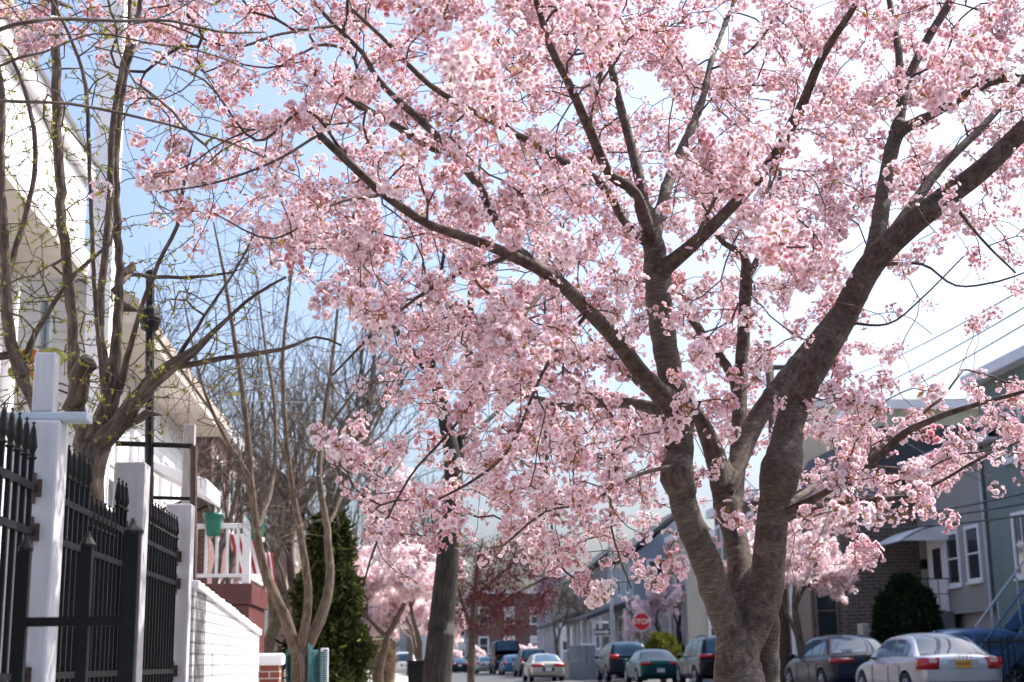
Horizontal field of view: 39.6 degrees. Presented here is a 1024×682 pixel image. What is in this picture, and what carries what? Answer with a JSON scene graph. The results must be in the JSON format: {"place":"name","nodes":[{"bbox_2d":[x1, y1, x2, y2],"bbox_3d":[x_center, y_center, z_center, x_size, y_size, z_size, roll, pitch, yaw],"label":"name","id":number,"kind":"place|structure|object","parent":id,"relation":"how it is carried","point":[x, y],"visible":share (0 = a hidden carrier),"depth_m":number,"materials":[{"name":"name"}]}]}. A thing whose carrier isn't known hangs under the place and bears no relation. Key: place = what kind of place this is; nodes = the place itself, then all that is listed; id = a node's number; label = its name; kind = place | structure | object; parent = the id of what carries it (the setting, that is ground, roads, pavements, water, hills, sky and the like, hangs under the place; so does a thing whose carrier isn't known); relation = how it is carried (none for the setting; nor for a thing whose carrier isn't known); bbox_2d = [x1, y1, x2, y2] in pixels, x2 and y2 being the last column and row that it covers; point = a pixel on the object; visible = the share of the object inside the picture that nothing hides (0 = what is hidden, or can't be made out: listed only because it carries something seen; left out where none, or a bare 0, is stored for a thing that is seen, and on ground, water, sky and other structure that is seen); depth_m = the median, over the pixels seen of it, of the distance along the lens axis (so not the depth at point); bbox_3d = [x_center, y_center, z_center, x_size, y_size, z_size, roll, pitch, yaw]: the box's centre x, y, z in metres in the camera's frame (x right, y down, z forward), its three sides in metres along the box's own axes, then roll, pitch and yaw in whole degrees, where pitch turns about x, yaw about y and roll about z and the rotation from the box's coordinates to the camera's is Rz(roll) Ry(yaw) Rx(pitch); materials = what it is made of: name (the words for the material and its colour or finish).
{"place":"outdoors","nodes":[
{"label":"outdoors","id":0,"kind":"place"},
{"bbox_2d":[0,3,100,546],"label":"clapboard house","id":1,"kind":"structure","parent":0,"point":[52,253],"depth_m":12.66,"materials":[{"name":"white paint"}]},
{"bbox_2d":[196,413,256,583],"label":"row house","id":2,"kind":"structure","parent":0,"point":[200,552],"depth_m":37.09,"materials":[{"name":"red brick"}]},
{"bbox_2d":[246,452,313,681],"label":"tree","id":3,"kind":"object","parent":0,"point":[282,560],"depth_m":49.19,"materials":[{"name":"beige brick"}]},
{"bbox_2d":[285,644,326,681],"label":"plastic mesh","id":4,"kind":"object","parent":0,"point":[315,661],"visible":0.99,"depth_m":17.39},
{"bbox_2d":[367,671,407,681],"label":"pavement","id":5,"kind":"structure","parent":0,"point":[400,678],"depth_m":92.28,"materials":[{"name":"concrete"}]},
{"bbox_2d":[394,652,414,672],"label":"white pickup","id":6,"kind":"object","parent":5,"relation":"on","point":[402,660],"visible":0.27,"depth_m":111.99,"materials":[{"name":"paint"}]},
{"bbox_2d":[453,581,491,658],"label":"row house","id":7,"kind":"structure","parent":0,"point":[461,646],"depth_m":210.42,"materials":[{"name":"beige"}]},
{"bbox_2d":[462,590,537,670],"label":"brick apartment house","id":8,"kind":"structure","parent":0,"point":[484,643],"depth_m":147.59,"materials":[{"name":"red brick"}]},
{"bbox_2d":[395,671,624,681],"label":"road","id":9,"kind":"structure","parent":0,"point":[480,676],"depth_m":88.48,"materials":[{"name":"asphalt"}]},
{"bbox_2d":[452,658,467,672],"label":"sedan","id":10,"kind":"object","parent":9,"relation":"on","point":[459,664],"visible":0.59,"depth_m":136.60,"materials":[{"name":"blue paint"}]},
{"bbox_2d":[475,656,492,673],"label":"silver hatchback","id":11,"kind":"object","parent":9,"relation":"on","point":[481,663],"visible":0.52,"depth_m":121.20,"materials":[{"name":"paint"}]},
{"bbox_2d":[488,640,519,673],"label":"black van","id":12,"kind":"object","parent":9,"relation":"on","point":[504,647],"visible":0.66,"depth_m":115.91,"materials":[{"name":"paint"}]},
{"bbox_2d":[497,655,522,674],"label":"blue hatchback","id":13,"kind":"object","parent":9,"relation":"on","point":[506,664],"visible":0.59,"depth_m":105.85,"materials":[{"name":"paint"}]},
{"bbox_2d":[512,647,544,676],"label":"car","id":14,"kind":"object","parent":9,"relation":"on","point":[524,655],"visible":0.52,"depth_m":94.50,"materials":[{"name":"grey paint"}]},
{"bbox_2d":[521,653,564,681],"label":"beige sedan","id":15,"kind":"object","parent":9,"relation":"on","point":[542,665],"visible":0.99,"depth_m":72.69,"materials":[{"name":"beige paint"}]},
{"bbox_2d":[569,643,596,678],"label":"metal fence","id":16,"kind":"object","parent":9,"relation":"on","point":[589,649],"visible":0.98,"depth_m":75.62,"materials":[{"name":"metal"}]},
{"bbox_2d":[567,516,615,678],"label":"street lamp","id":17,"kind":"object","parent":9,"relation":"on","point":[611,613],"visible":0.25,"depth_m":75.31,"materials":[{"name":"metal"}]},
{"bbox_2d":[624,649,677,681],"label":"green sedan","id":18,"kind":"object","parent":9,"relation":"on","point":[660,664],"visible":0.94,"depth_m":56.55,"materials":[{"name":"paint"}]},
{"bbox_2d":[676,635,715,681],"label":"black crossover","id":19,"kind":"object","parent":9,"relation":"on","point":[695,662],"visible":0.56,"depth_m":48.13,"materials":[{"name":"paint"}]},
{"bbox_2d":[733,340,790,681],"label":"utility pole","id":20,"kind":"object","parent":9,"relation":"on","point":[785,651],"visible":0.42,"depth_m":41.83,"materials":[{"name":"brown wood"}]},
{"bbox_2d":[843,294,1012,378],"bbox_3d":[8.210,0.231,30.437,0.018,3.945,26.666,-3,-13,8],"label":"overhead cable","id":21,"kind":"object","parent":20,"relation":"attached to","point":[944,332],"visible":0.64,"depth_m":23.71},
{"bbox_2d":[840,324,1023,417],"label":"overhead cable","id":22,"kind":"object","parent":20,"relation":"attached to","point":[963,359],"visible":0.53,"depth_m":21.50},
{"bbox_2d":[841,514,1023,528],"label":"overhead cable","id":23,"kind":"object","parent":20,"relation":"attached to","point":[1014,516],"visible":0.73,"depth_m":31.86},
{"bbox_2d":[846,503,1023,522],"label":"overhead cable","id":24,"kind":"object","parent":20,"relation":"attached to","point":[1002,507],"visible":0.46,"depth_m":29.48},
{"bbox_2d":[858,492,1023,518],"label":"overhead cable","id":25,"kind":"object","parent":20,"relation":"attached to","point":[1005,497],"visible":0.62,"depth_m":30.04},
{"bbox_2d":[896,307,1023,377],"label":"overhead cable","id":26,"kind":"object","parent":20,"relation":"attached to","point":[966,340],"visible":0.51,"depth_m":21.56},
{"bbox_2d":[789,547,797,659],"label":"white lamp post","id":27,"kind":"object","parent":9,"relation":"on","point":[794,648],"depth_m":43.92,"materials":[{"name":"metal"}]},
{"bbox_2d":[785,633,881,681],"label":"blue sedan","id":28,"kind":"object","parent":9,"relation":"on","point":[833,658],"visible":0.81,"depth_m":35.03,"materials":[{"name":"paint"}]},
{"bbox_2d":[856,631,1002,681],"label":"silver sedan","id":29,"kind":"object","parent":9,"relation":"on","point":[929,657],"visible":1,"depth_m":28.80,"materials":[{"name":"paint"}]},
{"bbox_2d":[928,627,1023,681],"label":"blue car","id":30,"kind":"object","parent":9,"relation":"on","point":[975,635],"visible":0.23,"depth_m":34.54,"materials":[{"name":"paint"}]},
{"bbox_2d":[10,0,1023,659],"label":"sky","id":31,"kind":"structure","parent":0,"point":[956,304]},
{"bbox_2d":[532,571,572,661],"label":"row house","id":32,"kind":"structure","parent":0,"point":[564,638],"depth_m":111.13,"materials":[{"name":"grey"}]},
{"bbox_2d":[535,546,614,674],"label":"row house","id":33,"kind":"structure","parent":0,"point":[602,575],"depth_m":95.72,"materials":[{"name":"grey"}]},
{"bbox_2d":[596,621,608,649],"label":"window","id":34,"kind":"structure","parent":33,"relation":"in","point":[605,624],"depth_m":94.75,"materials":[{"name":"glass"}]},
{"bbox_2d":[569,678,688,681],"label":"cross road","id":35,"kind":"structure","parent":0,"point":[658,680],"depth_m":67.55,"materials":[{"name":"asphalt"}]},
{"bbox_2d":[361,553,427,672],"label":"pink tree","id":36,"kind":"object","parent":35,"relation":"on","point":[372,611],"visible":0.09,"depth_m":64.11,"materials":[{"name":"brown plant"}]},
{"bbox_2d":[595,640,647,681],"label":"dark wagon","id":37,"kind":"object","parent":35,"relation":"on","point":[612,657],"visible":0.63,"depth_m":65.35,"materials":[{"name":"grey paint"}]},
{"bbox_2d":[633,613,650,643],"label":"stop sign","id":38,"kind":"object","parent":35,"relation":"on","point":[641,622],"visible":1,"depth_m":70.88,"materials":[{"name":"metal"}]},
{"bbox_2d":[644,631,682,660],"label":"round bush","id":39,"kind":"object","parent":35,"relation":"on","point":[658,640],"visible":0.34,"depth_m":71.19,"materials":[{"name":"green plant"}]},
{"bbox_2d":[565,513,711,677],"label":"row house","id":40,"kind":"structure","parent":0,"point":[651,550],"depth_m":80.41,"materials":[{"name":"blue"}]},
{"bbox_2d":[646,559,669,589],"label":"window","id":41,"kind":"structure","parent":40,"relation":"in","point":[650,562],"depth_m":80.02,"materials":[{"name":"glass"}]},
{"bbox_2d":[649,613,671,638],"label":"window","id":42,"kind":"structure","parent":40,"relation":"in","point":[665,624],"depth_m":79.37,"materials":[{"name":"glass"}]},
{"bbox_2d":[776,399,975,470],"bbox_3d":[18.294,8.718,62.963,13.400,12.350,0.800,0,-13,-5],"label":"tan building","id":43,"kind":"structure","parent":0,"point":[811,448],"depth_m":63.34,"materials":[{"name":"beige"}]},
{"label":"ground","id":44,"kind":"structure","parent":0,"visible":0},
{"bbox_2d":[38,302,51,351],"bbox_3d":[-2.907,1.360,8.713,0.151,3.280,0.076,0,-13,-5],"label":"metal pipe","id":45,"kind":"object","parent":44,"relation":"on","point":[45,334],"visible":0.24,"depth_m":9.00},
{"bbox_2d":[0,0,226,672],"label":"porch house","id":46,"kind":"structure","parent":44,"relation":"on","point":[172,457],"depth_m":15.56,"materials":[{"name":"white paint"}]},
{"bbox_2d":[105,439,119,512],"bbox_3d":[-4.664,1.647,16.348,0.070,1.740,0.990,0,-13,-5],"label":"window","id":47,"kind":"structure","parent":46,"relation":"in","point":[113,458],"depth_m":16.61,"materials":[{"name":"white paint"}]},
{"bbox_2d":[129,429,144,461],"bbox_3d":[-4.808,2.065,18.196,0.060,1.740,0.990,0,-13,-5],"label":"window","id":48,"kind":"structure","parent":46,"relation":"in","point":[136,454],"depth_m":18.18,"materials":[{"name":"white paint"}]},
{"bbox_2d":[158,455,173,512],"bbox_3d":[-4.989,2.571,20.432,0.060,1.740,0.990,0,-13,-5],"label":"window","id":49,"kind":"structure","parent":46,"relation":"in","point":[165,487],"depth_m":20.43,"materials":[{"name":"white paint"}]},
{"bbox_2d":[141,457,219,511],"bbox_3d":[-4.437,2.051,19.026,0.887,0.813,1.400,0,-13,-5],"label":"door canopy","id":50,"kind":"object","parent":46,"relation":"attached to","point":[172,475],"visible":0.65,"depth_m":18.40,"materials":[{"name":"white paint"}]},
{"bbox_2d":[0,0,341,681],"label":"budding tree","id":51,"kind":"object","parent":44,"relation":"on","point":[98,438],"visible":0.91,"depth_m":7.15,"materials":[{"name":"brown plant"}]},
{"bbox_2d":[8,347,65,379],"bbox_3d":[-2.325,0.654,6.867,0.275,1.276,0.028,0,-13,-5],"label":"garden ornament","id":52,"kind":"object","parent":51,"relation":"attached to","point":[61,354],"visible":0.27,"depth_m":7.00,"materials":[{"name":"yellow plastic"}]},
{"bbox_2d":[181,424,195,503],"bbox_3d":[-2.685,2.161,11.635,0.090,2.989,0.090,0,-13,-5],"label":"wooden post","id":53,"kind":"object","parent":44,"relation":"on","point":[189,433],"visible":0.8,"depth_m":11.85,"materials":[{"name":"grey wood"}]},
{"bbox_2d":[189,580,261,681],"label":"white brick wall","id":54,"kind":"structure","parent":44,"relation":"on","point":[231,648],"depth_m":10.63,"materials":[{"name":"brick"}]},
{"bbox_2d":[116,270,197,579],"bbox_3d":[-2.712,0.685,10.938,0.646,2.537,0.170,0,-13,-5],"label":"black pole frame","id":55,"kind":"object","parent":54,"relation":"on","point":[149,444],"visible":0.66,"depth_m":10.90,"materials":[{"name":"metal"}]},
{"bbox_2d":[194,591,205,681],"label":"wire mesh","id":56,"kind":"object","parent":54,"relation":"attached to","point":[199,640],"visible":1,"depth_m":9.33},
{"bbox_2d":[197,518,267,652],"bbox_3d":[-4.456,4.176,20.498,1.620,3.000,2.480,0,-13,-5],"label":"raised stoop","id":57,"kind":"object","parent":44,"relation":"on","point":[246,598],"visible":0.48,"depth_m":19.62,"materials":[{"name":"red paint"}]},
{"bbox_2d":[203,512,224,536],"bbox_3d":[-4.138,2.547,19.709,0.300,0.310,0.300,0,-13,-5],"label":"flower pot","id":58,"kind":"object","parent":57,"relation":"on","point":[213,521],"visible":1,"depth_m":19.61,"materials":[{"name":"green plastic"}]},
{"bbox_2d":[229,534,260,573],"bbox_3d":[-3.732,2.993,20.002,0.497,0.560,0.060,0,-13,-5],"label":"striped flag","id":59,"kind":"object","parent":57,"relation":"hanging from","point":[255,569],"visible":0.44,"depth_m":20.00,"materials":[{"name":"fabric"}]},
{"bbox_2d":[262,552,276,589],"bbox_3d":[-3.611,3.408,21.049,0.288,0.550,0.060,0,-13,-5],"label":"striped flag","id":60,"kind":"object","parent":57,"relation":"hanging from","point":[269,556],"visible":0.34,"depth_m":21.07,"materials":[{"name":"fabric"}]},
{"bbox_2d":[138,243,334,583],"bbox_3d":[-6.739,2.963,30.314,6.077,10.233,6.053,0,-13,-5],"label":"bare tree","id":61,"kind":"object","parent":44,"relation":"on","point":[238,482],"visible":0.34,"depth_m":30.37,"materials":[{"name":"brown plant"}]},
{"bbox_2d":[258,653,284,681],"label":"brick gatepost","id":62,"kind":"object","parent":44,"relation":"on","point":[270,664],"visible":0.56,"depth_m":15.40,"materials":[{"name":"red brick"}]},
{"bbox_2d":[162,193,408,681],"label":"forked tree","id":63,"kind":"object","parent":44,"relation":"on","point":[298,645],"visible":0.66,"depth_m":17.41,"materials":[{"name":"brown plant"}]},
{"bbox_2d":[209,335,408,624],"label":"bare tree","id":64,"kind":"object","parent":44,"relation":"on","point":[289,553],"visible":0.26,"depth_m":44.03,"materials":[{"name":"brown plant"}]},
{"bbox_2d":[215,201,479,652],"bbox_3d":[-3.510,2.359,31.985,5.869,12.053,8.156,0,-13,-5],"label":"bare tree","id":65,"kind":"object","parent":44,"relation":"on","point":[274,628],"visible":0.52,"depth_m":31.83,"materials":[{"name":"brown plant"}]},
{"bbox_2d":[254,323,441,554],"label":"bare tree","id":66,"kind":"object","parent":44,"relation":"on","point":[329,494],"visible":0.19,"depth_m":54.99,"materials":[{"name":"brown plant"}]},
{"bbox_2d":[306,395,477,681],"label":"bare tree","id":67,"kind":"object","parent":44,"relation":"on","point":[394,643],"visible":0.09,"depth_m":67.08,"materials":[{"name":"brown plant"}]},
{"bbox_2d":[526,563,578,658],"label":"bare tree","id":68,"kind":"object","parent":44,"relation":"on","point":[558,613],"visible":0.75,"depth_m":87.95,"materials":[{"name":"brown plant"}]},
{"bbox_2d":[553,557,606,646],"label":"bare tree","id":69,"kind":"object","parent":44,"relation":"on","point":[576,608],"visible":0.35,"depth_m":92.31,"materials":[{"name":"brown plant"}]},
{"bbox_2d":[621,581,685,655],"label":"pink tree","id":70,"kind":"object","parent":44,"relation":"on","point":[669,603],"visible":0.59,"depth_m":75.78,"materials":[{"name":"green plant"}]},
{"bbox_2d":[664,530,715,658],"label":"row house","id":71,"kind":"structure","parent":44,"relation":"on","point":[695,621],"depth_m":74.92,"materials":[{"name":"beige"}]},
{"bbox_2d":[706,489,758,575],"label":"row house","id":72,"kind":"structure","parent":44,"relation":"on","point":[747,510],"depth_m":59.43,"materials":[{"name":"grey brick"}]},
{"bbox_2d":[716,525,723,563],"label":"window","id":73,"kind":"structure","parent":72,"relation":"in","point":[719,538],"depth_m":60.04,"materials":[{"name":"glass"}]},
{"bbox_2d":[723,510,865,658],"bbox_3d":[7.248,6.751,38.011,4.231,5.512,3.860,0,-13,-5],"label":"pink tree","id":74,"kind":"object","parent":44,"relation":"on","point":[840,579],"visible":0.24,"depth_m":37.36,"materials":[{"name":"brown plant"}]},
{"bbox_2d":[779,426,980,681],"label":"brick house","id":75,"kind":"structure","parent":44,"relation":"on","point":[819,616],"depth_m":45.19,"materials":[{"name":"brick"}]},
{"bbox_2d":[798,579,814,643],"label":"window","id":76,"kind":"structure","parent":75,"relation":"in","point":[810,591],"depth_m":45.17,"materials":[{"name":"glass"}]},
{"bbox_2d":[813,578,839,636],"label":"window","id":77,"kind":"structure","parent":75,"relation":"in","point":[826,610],"depth_m":45.14,"materials":[{"name":"black glass"}]},
{"bbox_2d":[812,401,978,454],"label":"yellow house","id":78,"kind":"structure","parent":44,"relation":"on","point":[898,407],"depth_m":56.18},
{"bbox_2d":[879,429,997,633],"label":"sided house","id":79,"kind":"structure","parent":44,"relation":"on","point":[956,567],"depth_m":41.78,"materials":[{"name":"grey"}]},
{"bbox_2d":[930,541,945,609],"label":"door","id":80,"kind":"structure","parent":79,"relation":"in","point":[934,545],"depth_m":43.25,"materials":[{"name":"white paint"}]},
{"bbox_2d":[944,530,962,588],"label":"window","id":81,"kind":"structure","parent":79,"relation":"in","point":[952,548],"depth_m":42.27,"materials":[{"name":"glass"}]},
{"bbox_2d":[963,523,984,584],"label":"window","id":82,"kind":"structure","parent":79,"relation":"in","point":[974,566],"depth_m":40.82,"materials":[{"name":"glass"}]},
{"bbox_3d":[-1.786,2.046,4.689,0.140,0.420,8.300,0,-13,-5],"label":"low wall","id":83,"kind":"object","parent":44,"relation":"on","visible":0},
{"bbox_2d":[0,402,42,681],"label":"iron fence panel","id":84,"kind":"object","parent":83,"relation":"on","point":[20,435],"visible":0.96,"depth_m":5.19,"materials":[{"name":"metal"}]},
{"bbox_2d":[0,352,92,681],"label":"fence post","id":85,"kind":"object","parent":83,"relation":"on","point":[50,464],"visible":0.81,"depth_m":5.52,"materials":[{"name":"white plastic"}]},
{"bbox_2d":[55,445,128,681],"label":"iron fence panel","id":86,"kind":"object","parent":83,"relation":"on","point":[103,526],"visible":0.71,"depth_m":6.56,"materials":[{"name":"metal"}]},
{"bbox_2d":[112,462,150,681],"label":"fence post","id":87,"kind":"object","parent":83,"relation":"on","point":[135,476],"visible":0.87,"depth_m":7.44,"materials":[{"name":"white plastic"}]},
{"bbox_2d":[142,498,181,681],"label":"iron fence panel","id":88,"kind":"object","parent":83,"relation":"on","point":[164,558],"visible":0.76,"depth_m":8.43,"materials":[{"name":"metal"}]},
{"bbox_2d":[166,504,194,681],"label":"fence post","id":89,"kind":"object","parent":83,"relation":"on","point":[184,514],"visible":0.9,"depth_m":9.05,"materials":[{"name":"white plastic"}]},
{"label":"front yards","id":90,"kind":"structure","parent":0,"visible":0},
{"bbox_2d":[960,345,1023,632],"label":"sided house","id":91,"kind":"structure","parent":90,"relation":"on","point":[1007,543],"depth_m":38.64,"materials":[{"name":"grey"}]},
{"bbox_2d":[1000,398,1022,465],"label":"window","id":92,"kind":"structure","parent":91,"relation":"in","point":[1008,461],"depth_m":38.31,"materials":[{"name":"glass"}]},
{"bbox_2d":[1010,510,1023,580],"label":"window","id":93,"kind":"structure","parent":91,"relation":"in","point":[1017,523],"depth_m":37.86,"materials":[{"name":"glass"}]},
{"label":"pavement","id":94,"kind":"structure","parent":0,"visible":0},
{"bbox_2d":[857,623,882,636],"bbox_3d":[9.855,8.683,38.943,0.560,1.860,0.500,0,-13,-5],"label":"stone gatepost","id":95,"kind":"object","parent":94,"relation":"on","point":[863,629],"visible":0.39,"depth_m":38.88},
{"bbox_2d":[868,571,945,643],"bbox_3d":[10.333,7.628,37.184,2.135,3.253,2.091,0,-13,-5],"label":"round evergreen","id":96,"kind":"object","parent":94,"relation":"on","point":[912,592],"visible":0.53,"depth_m":36.84,"materials":[{"name":"green plant"}]},
{"bbox_2d":[974,559,1023,679],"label":"blue steps","id":97,"kind":"structure","parent":94,"relation":"on","point":[1015,622],"depth_m":35.20,"materials":[{"name":"paint"}]},
{"bbox_2d":[982,636,1023,681],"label":"iron yard fence","id":98,"kind":"object","parent":94,"relation":"on","point":[1005,641],"visible":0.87,"depth_m":30.93,"materials":[{"name":"metal"}]},
{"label":"pavement","id":99,"kind":"structure","parent":0,"visible":0},
{"bbox_2d":[11,518,143,681],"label":"iron gate","id":100,"kind":"structure","parent":99,"relation":"on","point":[84,620],"depth_m":4.32,"materials":[{"name":"metal"}]},
{"bbox_2d":[274,500,385,681],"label":"cedar","id":101,"kind":"object","parent":99,"relation":"on","point":[344,636],"visible":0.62,"depth_m":23.17,"materials":[{"name":"green plant"}]},
{"bbox_2d":[367,639,399,681],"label":"dry shrub","id":102,"kind":"object","parent":99,"relation":"on","point":[387,677],"visible":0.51,"depth_m":58.14,"materials":[{"name":"brown plant"}]},
{"bbox_2d":[353,458,469,681],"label":"pink tree","id":103,"kind":"object","parent":99,"relation":"on","point":[376,580],"visible":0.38,"depth_m":42.44,"materials":[{"name":"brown plant"}]},
{"bbox_2d":[406,660,423,681],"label":"wheeled bin","id":104,"kind":"object","parent":99,"relation":"on","point":[415,670],"visible":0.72,"depth_m":36.74,"materials":[{"name":"black plastic"}]},
{"bbox_2d":[368,521,467,662],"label":"pink tree","id":105,"kind":"object","parent":99,"relation":"on","point":[389,602],"visible":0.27,"depth_m":54.57,"materials":[{"name":"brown plant"}]},
{"bbox_2d":[316,110,595,681],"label":"street tree","id":106,"kind":"object","parent":99,"relation":"on","point":[438,661],"visible":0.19,"depth_m":19.60,"materials":[{"name":"brown plant"}]},
{"bbox_2d":[430,531,567,681],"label":"plum tree","id":107,"kind":"object","parent":99,"relation":"on","point":[475,597],"visible":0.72,"depth_m":33.21,"materials":[{"name":"brown plant"}]},
{"bbox_2d":[0,0,1023,681],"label":"cherry tree","id":108,"kind":"object","parent":99,"relation":"on","point":[742,598],"visible":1,"depth_m":7.85,"materials":[{"name":"pink plant"}]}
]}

